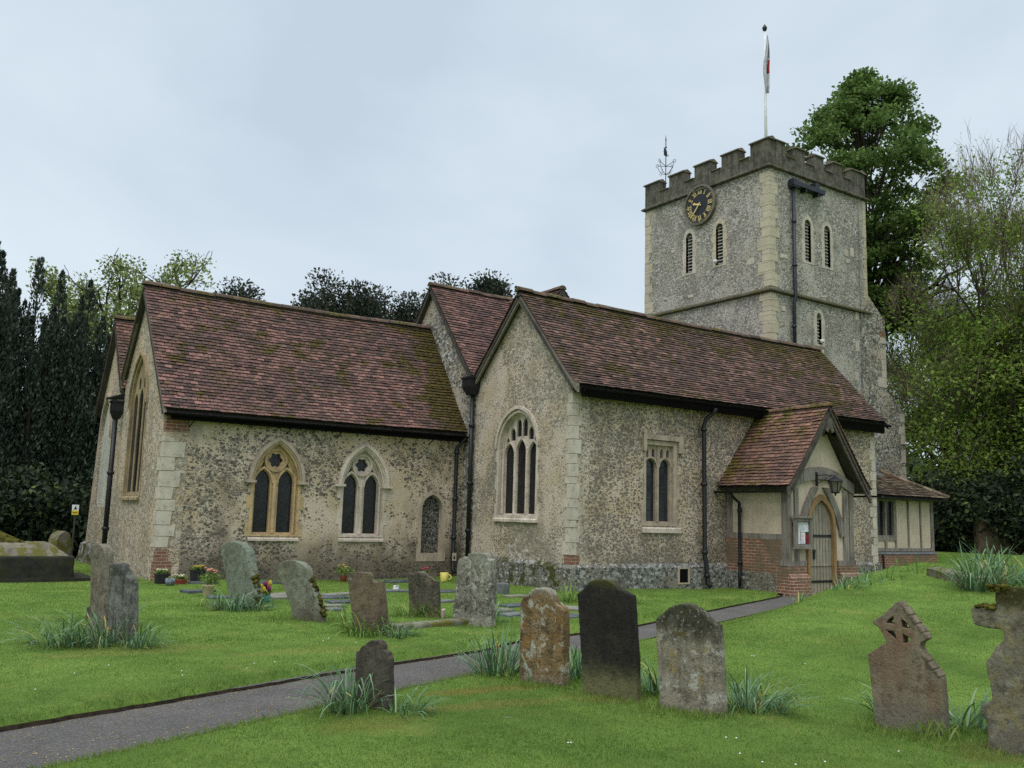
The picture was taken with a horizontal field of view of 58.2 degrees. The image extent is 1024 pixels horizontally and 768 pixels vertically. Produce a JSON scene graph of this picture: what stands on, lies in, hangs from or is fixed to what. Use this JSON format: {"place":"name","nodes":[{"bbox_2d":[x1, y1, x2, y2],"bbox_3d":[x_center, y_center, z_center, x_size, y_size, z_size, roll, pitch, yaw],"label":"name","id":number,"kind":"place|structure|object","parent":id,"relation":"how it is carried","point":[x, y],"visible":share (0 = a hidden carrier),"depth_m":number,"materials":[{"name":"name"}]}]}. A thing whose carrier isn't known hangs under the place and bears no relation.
{"place":"outdoors","nodes":[
{"label":"outdoors","id":0,"kind":"place"},
{"bbox_2d":[0,595,810,767],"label":"path","id":1,"kind":"structure","parent":0,"point":[134,725],"depth_m":7.34,"materials":[{"name":"asphalt"}]},
{"bbox_2d":[0,593,782,731],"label":"path edge","id":2,"kind":"object","parent":1,"relation":"on","point":[56,720],"visible":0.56,"depth_m":8.03,"materials":[{"name":"soil"}]},
{"bbox_2d":[1,600,796,766],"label":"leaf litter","id":3,"kind":"object","parent":1,"relation":"on","point":[240,707],"visible":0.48,"depth_m":7.51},
{"bbox_2d":[0,547,1023,767],"bbox_3d":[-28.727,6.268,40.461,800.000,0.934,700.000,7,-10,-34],"label":"ground","id":4,"kind":"structure","parent":0,"point":[941,558],"depth_m":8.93,"materials":[{"name":"plant"}]},
{"bbox_2d":[0,467,26,538],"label":"shrub","id":5,"kind":"object","parent":4,"relation":"on","point":[4,509],"visible":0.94,"depth_m":25.68,"materials":[{"name":"green plant"}]},
{"bbox_2d":[0,241,37,485],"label":"yew tree","id":6,"kind":"object","parent":4,"relation":"on","point":[9,363],"visible":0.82,"depth_m":27.95,"materials":[{"name":"green plant"}]},
{"bbox_2d":[0,256,89,528],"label":"yew tree","id":7,"kind":"object","parent":4,"relation":"on","point":[47,355],"visible":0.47,"depth_m":29.35,"materials":[{"name":"green plant"}]},
{"bbox_2d":[0,531,90,582],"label":"chest tomb","id":8,"kind":"object","parent":4,"relation":"on","point":[21,561],"visible":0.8,"depth_m":19.12,"materials":[{"name":"stone"}]},
{"bbox_2d":[0,456,91,549],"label":"shrub","id":9,"kind":"object","parent":4,"relation":"on","point":[41,522],"visible":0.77,"depth_m":26.70,"materials":[{"name":"green plant"}]},
{"bbox_2d":[0,607,107,650],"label":"daffodil clump","id":10,"kind":"object","parent":4,"relation":"on","point":[63,643],"visible":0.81,"depth_m":10.49,"materials":[{"name":"green plant"}]},
{"bbox_2d":[48,530,71,554],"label":"gravestone","id":11,"kind":"object","parent":4,"relation":"on","point":[60,540],"visible":0.45,"depth_m":21.77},
{"bbox_2d":[17,279,123,505],"bbox_3d":[-14.712,1.134,30.996,4.198,9.351,4.120,0,-8,14],"label":"yew tree","id":12,"kind":"object","parent":4,"relation":"on","point":[86,353],"visible":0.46,"depth_m":30.04,"materials":[{"name":"green plant"}]},
{"bbox_2d":[71,505,78,554],"bbox_3d":[-11.800,4.138,24.728,0.170,1.770,0.079,4,-8,-14],"label":"warning sign","id":13,"kind":"object","parent":4,"relation":"on","point":[75,510],"visible":0.92,"depth_m":24.78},
{"bbox_2d":[57,468,93,556],"bbox_3d":[-12.886,4.257,29.219,3.293,3.187,3.385,7,-10,-34],"label":"shrub","id":14,"kind":"object","parent":4,"relation":"on","point":[84,481],"visible":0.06,"depth_m":28.60,"materials":[{"name":"green plant"}]},
{"bbox_2d":[74,335,110,475],"bbox_3d":[-14.198,2.143,32.210,4.166,7.731,3.989,7,-10,-34],"label":"yew tree","id":15,"kind":"object","parent":4,"relation":"on","point":[98,418],"visible":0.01,"depth_m":31.13,"materials":[{"name":"green plant"}]},
{"bbox_2d":[37,601,151,649],"bbox_3d":[-4.738,2.777,10.708,1.414,0.566,1.334,7,-10,-34],"label":"daffodil clump","id":16,"kind":"object","parent":4,"relation":"on","point":[86,639],"visible":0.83,"depth_m":10.53,"materials":[{"name":"green plant"}]},
{"bbox_2d":[89,544,113,633],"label":"gravestone","id":17,"kind":"object","parent":4,"relation":"on","point":[102,557],"visible":0.62,"depth_m":11.92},
{"bbox_2d":[25,248,218,371],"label":"oak tree","id":18,"kind":"object","parent":4,"relation":"on","point":[121,297],"visible":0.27,"depth_m":43.33,"materials":[{"name":"green plant"}]},
{"bbox_2d":[107,563,138,642],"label":"gravestone","id":19,"kind":"object","parent":4,"relation":"on","point":[123,593],"visible":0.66,"depth_m":10.89,"materials":[{"name":"stone"}]},
{"bbox_2d":[107,621,178,649],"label":"daffodil clump","id":20,"kind":"object","parent":4,"relation":"on","point":[142,638],"visible":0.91,"depth_m":10.40,"materials":[{"name":"green plant"}]},
{"bbox_2d":[154,568,170,583],"bbox_3d":[-7.194,3.969,18.969,0.333,0.330,0.266,7,-10,-34],"label":"planter","id":21,"kind":"object","parent":4,"relation":"on","point":[161,576],"visible":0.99,"depth_m":18.88,"materials":[{"name":"black plastic"}]},
{"bbox_2d":[173,574,186,584],"bbox_3d":[-6.846,4.032,18.970,0.296,0.222,0.229,5,-9,-19],"label":"flower trough","id":22,"kind":"object","parent":4,"relation":"on","point":[181,579],"visible":1,"depth_m":18.93,"materials":[{"name":"ceramic"}]},
{"bbox_2d":[188,564,205,580],"bbox_3d":[-6.688,4.021,19.522,0.370,0.397,0.292,7,-10,-34],"label":"planter","id":23,"kind":"object","parent":4,"relation":"on","point":[196,570],"visible":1,"depth_m":19.44,"materials":[{"name":"black plastic"}]},
{"bbox_2d":[180,589,215,593],"bbox_3d":[-5.999,3.996,17.565,0.550,0.144,0.400,10,-11,-44],"label":"ledger stone","id":24,"kind":"object","parent":4,"relation":"on","point":[192,591],"visible":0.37,"depth_m":17.38,"materials":[{"name":"stone"}]},
{"bbox_2d":[198,567,223,595],"bbox_3d":[-5.586,3.656,17.027,0.477,0.535,0.498,7,-10,-34],"label":"flower pot","id":25,"kind":"object","parent":4,"relation":"on","point":[208,586],"visible":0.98,"depth_m":16.95,"materials":[{"name":"green plant"}]},
{"bbox_2d":[194,583,272,611],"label":"daffodil clump","id":26,"kind":"object","parent":4,"relation":"on","point":[240,606],"visible":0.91,"depth_m":14.43,"materials":[{"name":"green plant"}]},
{"bbox_2d":[213,276,265,300],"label":"evergreen tree","id":27,"kind":"object","parent":4,"relation":"on","point":[247,293],"visible":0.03,"depth_m":50.71,"materials":[{"name":"green plant"}]},
{"bbox_2d":[221,541,263,607],"bbox_3d":[-4.486,3.313,15.326,1.061,1.346,0.197,-5,-10,38],"label":"gravestone","id":28,"kind":"object","parent":4,"relation":"on","point":[242,574],"visible":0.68,"depth_m":15.27,"materials":[{"name":"stone"}]},
{"bbox_2d":[243,596,282,611],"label":"daffodil clump","id":29,"kind":"object","parent":4,"relation":"on","point":[257,608],"visible":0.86,"depth_m":14.59,"materials":[{"name":"green plant"}]},
{"bbox_2d":[261,580,272,601],"bbox_3d":[-4.261,3.592,15.943,0.233,0.380,0.261,2,-8,0],"label":"tulip vase","id":30,"kind":"object","parent":4,"relation":"on","point":[267,591],"visible":0.87,"depth_m":15.88,"materials":[{"name":"multicoloured plant"}]},
{"bbox_2d":[277,560,327,622],"bbox_3d":[-3.034,3.139,13.321,1.000,1.135,0.145,-3,-10,32],"label":"gravestone","id":31,"kind":"object","parent":4,"relation":"on","point":[300,585],"visible":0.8,"depth_m":13.28,"materials":[{"name":"stone"}]},
{"bbox_2d":[290,267,355,313],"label":"evergreen tree","id":32,"kind":"object","parent":4,"relation":"on","point":[328,301],"visible":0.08,"depth_m":51.39,"materials":[{"name":"green plant"}]},
{"bbox_2d":[321,595,348,598],"bbox_3d":[-3.357,3.964,16.912,0.600,0.135,0.420,8,-10,-38],"label":"ledger stone","id":33,"kind":"object","parent":4,"relation":"on","point":[333,596],"visible":0.26,"depth_m":16.86,"materials":[{"name":"stone"}]},
{"bbox_2d":[324,600,350,603],"bbox_3d":[-2.979,3.873,16.169,0.550,0.139,0.340,7,-10,-31],"label":"ledger stone","id":34,"kind":"object","parent":4,"relation":"on","point":[337,601],"visible":0.26,"depth_m":16.03,"materials":[{"name":"stone"}]},
{"bbox_2d":[326,591,351,625],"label":"daffodil clump","id":35,"kind":"object","parent":4,"relation":"on","point":[344,616],"visible":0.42,"depth_m":12.94,"materials":[{"name":"green plant"}]},
{"bbox_2d":[282,656,402,718],"bbox_3d":[-1.394,2.385,7.440,0.948,0.553,1.100,4,-8,-15],"label":"daffodil clump","id":36,"kind":"object","parent":4,"relation":"on","point":[349,700],"visible":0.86,"depth_m":7.34,"materials":[{"name":"green plant"}]},
{"bbox_2d":[330,564,354,581],"bbox_3d":[-3.961,4.422,21.515,0.581,0.407,0.473,4,-8,-16],"label":"flower pot","id":37,"kind":"object","parent":4,"relation":"on","point":[343,577],"visible":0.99,"depth_m":21.46,"materials":[{"name":"ceramic"}]},
{"bbox_2d":[327,610,399,638],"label":"daffodil clump","id":38,"kind":"object","parent":4,"relation":"on","point":[354,626],"visible":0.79,"depth_m":12.02,"materials":[{"name":"green plant"}]},
{"bbox_2d":[348,572,388,634],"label":"gravestone","id":39,"kind":"object","parent":4,"relation":"on","point":[368,597],"visible":0.64,"depth_m":12.29,"materials":[{"name":"stone"}]},
{"bbox_2d":[334,278,404,321],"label":"evergreen tree","id":40,"kind":"object","parent":4,"relation":"on","point":[371,307],"visible":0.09,"depth_m":51.28,"materials":[{"name":"green plant"}]},
{"bbox_2d":[355,639,393,710],"bbox_3d":[-1.133,2.543,7.599,0.358,0.839,0.085,-2,-9,26],"label":"gravestone","id":41,"kind":"object","parent":4,"relation":"on","point":[375,656],"visible":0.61,"depth_m":7.58,"materials":[{"name":"stone"}]},
{"bbox_2d":[378,579,407,582],"bbox_3d":[-2.676,4.662,21.514,0.500,0.145,0.800,-6,-11,43],"label":"ledger stone","id":42,"kind":"object","parent":4,"relation":"on","point":[398,581],"visible":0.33,"depth_m":21.37,"materials":[{"name":"stone"}]},
{"bbox_2d":[376,615,430,638],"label":"daffodil clump","id":43,"kind":"object","parent":4,"relation":"on","point":[398,634],"visible":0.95,"depth_m":11.99,"materials":[{"name":"green plant"}]},
{"bbox_2d":[382,291,424,322],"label":"evergreen tree","id":44,"kind":"object","parent":4,"relation":"on","point":[407,315],"visible":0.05,"depth_m":52.07,"materials":[{"name":"green plant"}]},
{"bbox_2d":[388,596,440,617],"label":"daffodil clump","id":45,"kind":"object","parent":4,"relation":"on","point":[403,613],"visible":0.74,"depth_m":14.32,"materials":[{"name":"green plant"}]},
{"bbox_2d":[387,684,448,720],"bbox_3d":[-0.744,2.572,7.445,0.632,0.224,0.691,4,-9,-17],"label":"daffodil clump","id":46,"kind":"object","parent":4,"relation":"on","point":[404,704],"visible":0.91,"depth_m":7.45,"materials":[{"name":"green plant"}]},
{"bbox_2d":[408,571,440,617],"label":"gravestone","id":47,"kind":"object","parent":4,"relation":"on","point":[424,586],"visible":0.62,"depth_m":14.44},
{"bbox_2d":[389,618,468,630],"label":"grave kerb","id":48,"kind":"structure","parent":4,"relation":"on","point":[445,622],"depth_m":13.01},
{"bbox_2d":[413,272,466,322],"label":"evergreen tree","id":49,"kind":"object","parent":4,"relation":"on","point":[444,281],"depth_m":51.53,"materials":[{"name":"green plant"}]},
{"bbox_2d":[440,572,451,581],"bbox_3d":[-1.601,4.619,22.030,0.244,0.205,0.229,7,-10,-34],"label":"mug","id":50,"kind":"object","parent":4,"relation":"on","point":[443,576],"visible":1,"depth_m":21.96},
{"bbox_2d":[453,552,496,626],"bbox_3d":[-0.554,3.178,13.638,0.651,1.349,0.179,-2,-9,25],"label":"gravestone","id":51,"kind":"object","parent":4,"relation":"on","point":[475,600],"visible":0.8,"depth_m":13.56,"materials":[{"name":"stone"}]},
{"bbox_2d":[434,622,535,676],"bbox_3d":[-0.126,2.712,9.495,1.260,0.657,1.259,-1,-9,20],"label":"daffodil clump","id":52,"kind":"object","parent":4,"relation":"on","point":[501,664],"visible":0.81,"depth_m":9.28,"materials":[{"name":"green plant"}]},
{"bbox_2d":[458,268,516,297],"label":"evergreen tree","id":53,"kind":"object","parent":4,"relation":"on","point":[489,285],"visible":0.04,"depth_m":50.91,"materials":[{"name":"green plant"}]},
{"bbox_2d":[497,583,509,593],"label":"stone block","id":54,"kind":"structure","parent":4,"relation":"on","point":[502,588],"depth_m":19.34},
{"bbox_2d":[495,601,516,621],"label":"daffodil clump","id":55,"kind":"object","parent":4,"relation":"on","point":[499,611],"visible":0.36,"depth_m":14.18,"materials":[{"name":"green plant"}]},
{"bbox_2d":[498,603,520,607],"bbox_3d":[0.076,3.999,16.427,0.600,0.139,0.340,9,-11,-43],"label":"ledger stone","id":56,"kind":"object","parent":4,"relation":"on","point":[514,605],"visible":0.17,"depth_m":16.25,"materials":[{"name":"stone"}]},
{"bbox_2d":[76,135,952,595],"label":"church","id":57,"kind":"structure","parent":4,"relation":"on","point":[702,421],"depth_m":22.90,"materials":[{"name":"grey stone"}]},
{"bbox_2d":[96,393,111,505],"bbox_3d":[-11.080,1.797,25.322,0.350,3.110,1.390,7,-10,-34],"label":"blocked window","id":58,"kind":"structure","parent":57,"relation":"in","point":[105,447],"depth_m":25.30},
{"bbox_2d":[119,351,148,499],"bbox_3d":[-8.971,1.000,22.308,0.370,3.610,1.820,7,-10,-34],"label":"window","id":59,"kind":"structure","parent":57,"relation":"in","point":[139,386],"depth_m":22.47,"materials":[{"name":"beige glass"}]},
{"bbox_2d":[244,437,308,540],"bbox_3d":[-5.522,2.431,21.392,1.520,2.391,0.400,7,-10,-34],"label":"window","id":60,"kind":"structure","parent":57,"relation":"in","point":[276,476],"depth_m":21.42,"materials":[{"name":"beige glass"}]},
{"bbox_2d":[334,443,392,541],"bbox_3d":[-3.713,2.661,22.641,1.520,2.391,0.400,7,-10,-34],"label":"window","id":61,"kind":"structure","parent":57,"relation":"in","point":[363,486],"depth_m":22.68,"materials":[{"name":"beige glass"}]},
{"bbox_2d":[416,490,445,560],"bbox_3d":[-2.139,3.639,23.685,0.840,1.800,0.312,7,-10,-34],"label":"window","id":62,"kind":"structure","parent":57,"relation":"in","point":[431,523],"depth_m":23.68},
{"bbox_2d":[492,405,539,522],"bbox_3d":[0.216,1.930,22.331,0.370,2.810,1.840,7,-10,-34],"label":"window","id":63,"kind":"structure","parent":57,"relation":"in","point":[517,440],"depth_m":22.46,"materials":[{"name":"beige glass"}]},
{"bbox_2d":[641,433,683,532],"bbox_3d":[3.522,2.405,22.136,1.320,2.320,0.375,7,-10,-34],"label":"window","id":64,"kind":"structure","parent":57,"relation":"in","point":[660,481],"depth_m":22.13,"materials":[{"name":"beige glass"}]},
{"bbox_2d":[656,138,675,181],"bbox_3d":[6.278,-8.761,37.564,0.708,2.950,0.708,2,-8,0],"label":"weathervane","id":65,"kind":"object","parent":57,"relation":"on","point":[666,155],"visible":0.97,"depth_m":37.58,"materials":[{"name":"metal"}]},
{"bbox_2d":[682,228,695,276],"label":"belfry window","id":66,"kind":"structure","parent":57,"relation":"in","point":[691,257],"depth_m":35.20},
{"bbox_2d":[684,184,716,225],"bbox_3d":[7.114,-6.760,34.757,0.227,1.560,1.560,7,-10,-34],"label":"clock","id":67,"kind":"object","parent":57,"relation":"attached to","point":[700,207],"visible":1,"depth_m":34.68,"materials":[{"name":"black metal"}]},
{"bbox_2d":[712,219,726,267],"bbox_3d":[7.801,-5.179,33.952,0.442,1.820,0.720,7,-10,-34],"label":"belfry window","id":68,"kind":"structure","parent":57,"relation":"in","point":[722,233],"depth_m":33.97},
{"bbox_2d":[762,24,766,136],"bbox_3d":[9.213,-10.446,33.446,0.180,5.680,0.171,7,-10,-34],"label":"flagpole","id":69,"kind":"object","parent":57,"relation":"on","point":[764,28],"visible":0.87,"depth_m":33.39,"materials":[{"name":"metal"}]},
{"bbox_2d":[763,35,769,92],"bbox_3d":[9.274,-11.656,33.526,0.225,2.301,0.106,2,-8,0],"label":"flag","id":70,"kind":"object","parent":69,"relation":"hanging from","point":[766,68],"visible":1,"depth_m":33.49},
{"bbox_2d":[791,516,814,548],"bbox_3d":[6.877,3.510,21.745,0.680,0.770,0.160,7,-10,-34],"label":"notice board","id":71,"kind":"object","parent":57,"relation":"attached to","point":[802,532],"visible":1,"depth_m":21.73,"materials":[{"name":"wood"}]},
{"bbox_2d":[801,215,814,264],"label":"belfry window","id":72,"kind":"structure","parent":57,"relation":"in","point":[804,238],"depth_m":33.22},
{"bbox_2d":[813,308,824,346],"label":"belfry window","id":73,"kind":"structure","parent":57,"relation":"in","point":[815,321],"depth_m":33.06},
{"bbox_2d":[806,494,837,594],"bbox_3d":[7.555,3.897,22.231,1.400,2.460,0.450,7,-10,-34],"label":"door","id":74,"kind":"structure","parent":57,"relation":"in","point":[824,551],"depth_m":22.40,"materials":[{"name":"grey wood"}]},
{"bbox_2d":[821,221,833,270],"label":"belfry window","id":75,"kind":"structure","parent":57,"relation":"in","point":[824,257],"depth_m":33.85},
{"bbox_2d":[815,472,842,495],"bbox_3d":[7.711,2.437,22.378,0.657,0.560,0.358,-1,-8,15],"label":"lantern","id":76,"kind":"object","parent":57,"relation":"attached to","point":[835,482],"visible":1,"depth_m":22.27,"materials":[{"name":"metal"}]},
{"bbox_2d":[877,499,895,536],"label":"window","id":77,"kind":"structure","parent":57,"relation":"in","point":[885,508],"depth_m":27.91,"materials":[{"name":"black glass"}]},
{"bbox_2d":[520,587,569,686],"bbox_3d":[0.319,2.616,9.010,0.518,1.222,0.135,-4,-10,33],"label":"gravestone","id":78,"kind":"object","parent":4,"relation":"on","point":[544,625],"visible":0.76,"depth_m":8.96,"materials":[{"name":"stone"}]},
{"bbox_2d":[542,578,589,602],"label":"daffodil clump","id":79,"kind":"object","parent":4,"relation":"on","point":[568,596],"visible":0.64,"depth_m":17.40,"materials":[{"name":"green plant"}]},
{"bbox_2d":[569,645,581,679],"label":"daffodil clump","id":80,"kind":"object","parent":4,"relation":"on","point":[575,670],"visible":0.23,"depth_m":9.27,"materials":[{"name":"green plant"}]},
{"bbox_2d":[577,579,640,699],"bbox_3d":[0.893,2.482,8.461,0.630,1.342,0.108,-3,-10,31],"label":"gravestone","id":81,"kind":"object","parent":4,"relation":"on","point":[609,641],"visible":0.77,"depth_m":8.43,"materials":[{"name":"stone"}]},
{"bbox_2d":[640,657,658,694],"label":"daffodil clump","id":82,"kind":"object","parent":4,"relation":"on","point":[654,687],"visible":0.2,"depth_m":8.48,"materials":[{"name":"green plant"}]},
{"bbox_2d":[656,603,727,715],"bbox_3d":[1.525,2.492,7.821,0.628,1.221,0.126,-4,-10,36],"label":"gravestone","id":83,"kind":"object","parent":4,"relation":"on","point":[691,656],"visible":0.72,"depth_m":7.79,"materials":[{"name":"stone"}]},
{"bbox_2d":[726,661,824,717],"bbox_3d":[2.149,2.619,7.913,1.204,0.456,1.208,7,-10,-34],"label":"daffodil clump","id":84,"kind":"object","parent":4,"relation":"on","point":[744,698],"visible":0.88,"depth_m":7.92,"materials":[{"name":"green plant"}]},
{"bbox_2d":[819,572,873,589],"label":"daffodil clump","id":85,"kind":"object","parent":4,"relation":"on","point":[844,581],"visible":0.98,"depth_m":15.70,"materials":[{"name":"green plant"}]},
{"bbox_2d":[842,682,874,716],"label":"daffodil clump","id":86,"kind":"object","parent":4,"relation":"on","point":[869,700],"visible":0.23,"depth_m":7.99,"materials":[{"name":"green plant"}]},
{"bbox_2d":[838,569,889,584],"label":"daffodil clump","id":87,"kind":"object","parent":4,"relation":"on","point":[857,579],"visible":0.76,"depth_m":16.22,"materials":[{"name":"green plant"}]},
{"bbox_2d":[785,66,967,346],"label":"sycamore tree","id":88,"kind":"object","parent":4,"relation":"on","point":[850,109],"visible":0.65,"depth_m":42.58,"materials":[{"name":"green plant"}]},
{"bbox_2d":[855,563,915,579],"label":"daffodil clump","id":89,"kind":"object","parent":4,"relation":"on","point":[889,571],"visible":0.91,"depth_m":16.80,"materials":[{"name":"green plant"}]},
{"bbox_2d":[868,601,949,737],"bbox_3d":[3.216,2.461,7.469,0.600,1.360,0.138,-6,-11,43],"label":"gravestone","id":90,"kind":"object","parent":4,"relation":"on","point":[908,680],"visible":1,"depth_m":7.45,"materials":[{"name":"stone"}]},
{"bbox_2d":[889,555,938,573],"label":"daffodil clump","id":91,"kind":"object","parent":4,"relation":"on","point":[911,567],"visible":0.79,"depth_m":17.53,"materials":[{"name":"green plant"}]},
{"bbox_2d":[906,448,928,479],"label":"woodland","id":92,"kind":"object","parent":4,"relation":"on","point":[910,468],"depth_m":58.21,"materials":[{"name":"green plant"}]},
{"bbox_2d":[885,261,1005,480],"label":"beech tree","id":93,"kind":"object","parent":4,"relation":"on","point":[911,413],"visible":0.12,"depth_m":43.37,"materials":[{"name":"green plant"}]},
{"bbox_2d":[927,567,973,581],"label":"grave kerb","id":94,"kind":"structure","parent":4,"relation":"on","point":[933,572],"depth_m":16.66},
{"bbox_2d":[878,120,1023,541],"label":"beech tree","id":95,"kind":"object","parent":4,"relation":"on","point":[962,243],"visible":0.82,"depth_m":35.26,"materials":[{"name":"green plant"}]},
{"bbox_2d":[906,469,996,552],"bbox_3d":[16.044,4.805,33.589,4.203,3.410,3.846,7,-10,-34],"label":"shrub","id":96,"kind":"object","parent":4,"relation":"on","point":[947,536],"visible":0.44,"depth_m":32.69,"materials":[{"name":"green plant"}]},
{"bbox_2d":[948,687,990,731],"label":"daffodil clump","id":97,"kind":"object","parent":4,"relation":"on","point":[980,720],"visible":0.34,"depth_m":7.59,"materials":[{"name":"green plant"}]},
{"bbox_2d":[936,451,1009,540],"bbox_3d":[18.910,4.797,36.095,4.984,4.425,5.437,7,-10,-34],"label":"shrub","id":98,"kind":"object","parent":4,"relation":"on","point":[982,468],"depth_m":35.27,"materials":[{"name":"green plant"}]},
{"bbox_2d":[928,541,1023,591],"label":"daffodil clump","id":99,"kind":"object","parent":4,"relation":"on","point":[977,586],"visible":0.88,"depth_m":15.19,"materials":[{"name":"green plant"}]},
{"bbox_2d":[931,196,1023,490],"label":"beech tree","id":100,"kind":"object","parent":4,"relation":"on","point":[1017,229],"visible":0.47,"depth_m":34.39,"materials":[{"name":"green plant"}]},
{"bbox_2d":[956,575,1007,588],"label":"grave kerb","id":101,"kind":"structure","parent":4,"relation":"on","point":[1005,583],"depth_m":15.41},
{"bbox_2d":[947,467,1023,552],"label":"shrub","id":102,"kind":"object","parent":4,"relation":"on","point":[992,494],"visible":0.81,"depth_m":31.82,"materials":[{"name":"green plant"}]},
{"bbox_2d":[959,537,1018,565],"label":"daffodil clump","id":103,"kind":"object","parent":4,"relation":"on","point":[989,553],"visible":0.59,"depth_m":21.19,"materials":[{"name":"green plant"}]},
{"bbox_2d":[964,548,1023,586],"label":"daffodil clump","id":104,"kind":"object","parent":4,"relation":"on","point":[1016,580],"visible":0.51,"depth_m":16.01,"materials":[{"name":"green plant"}]},
{"bbox_2d":[971,583,1023,755],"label":"stone cross","id":105,"kind":"object","parent":4,"relation":"on","point":[1003,712],"visible":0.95,"depth_m":6.79,"materials":[{"name":"stone"}]},
{"bbox_2d":[973,512,1023,554],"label":"brick wall","id":106,"kind":"structure","parent":4,"relation":"on","point":[980,546],"depth_m":31.94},
{"bbox_2d":[993,450,1023,548],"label":"shrub","id":107,"kind":"object","parent":4,"relation":"on","point":[1021,473],"visible":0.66,"depth_m":31.59,"materials":[{"name":"green plant"}]},
{"bbox_2d":[0,0,1023,477],"label":"sky","id":108,"kind":"structure","parent":0,"point":[397,144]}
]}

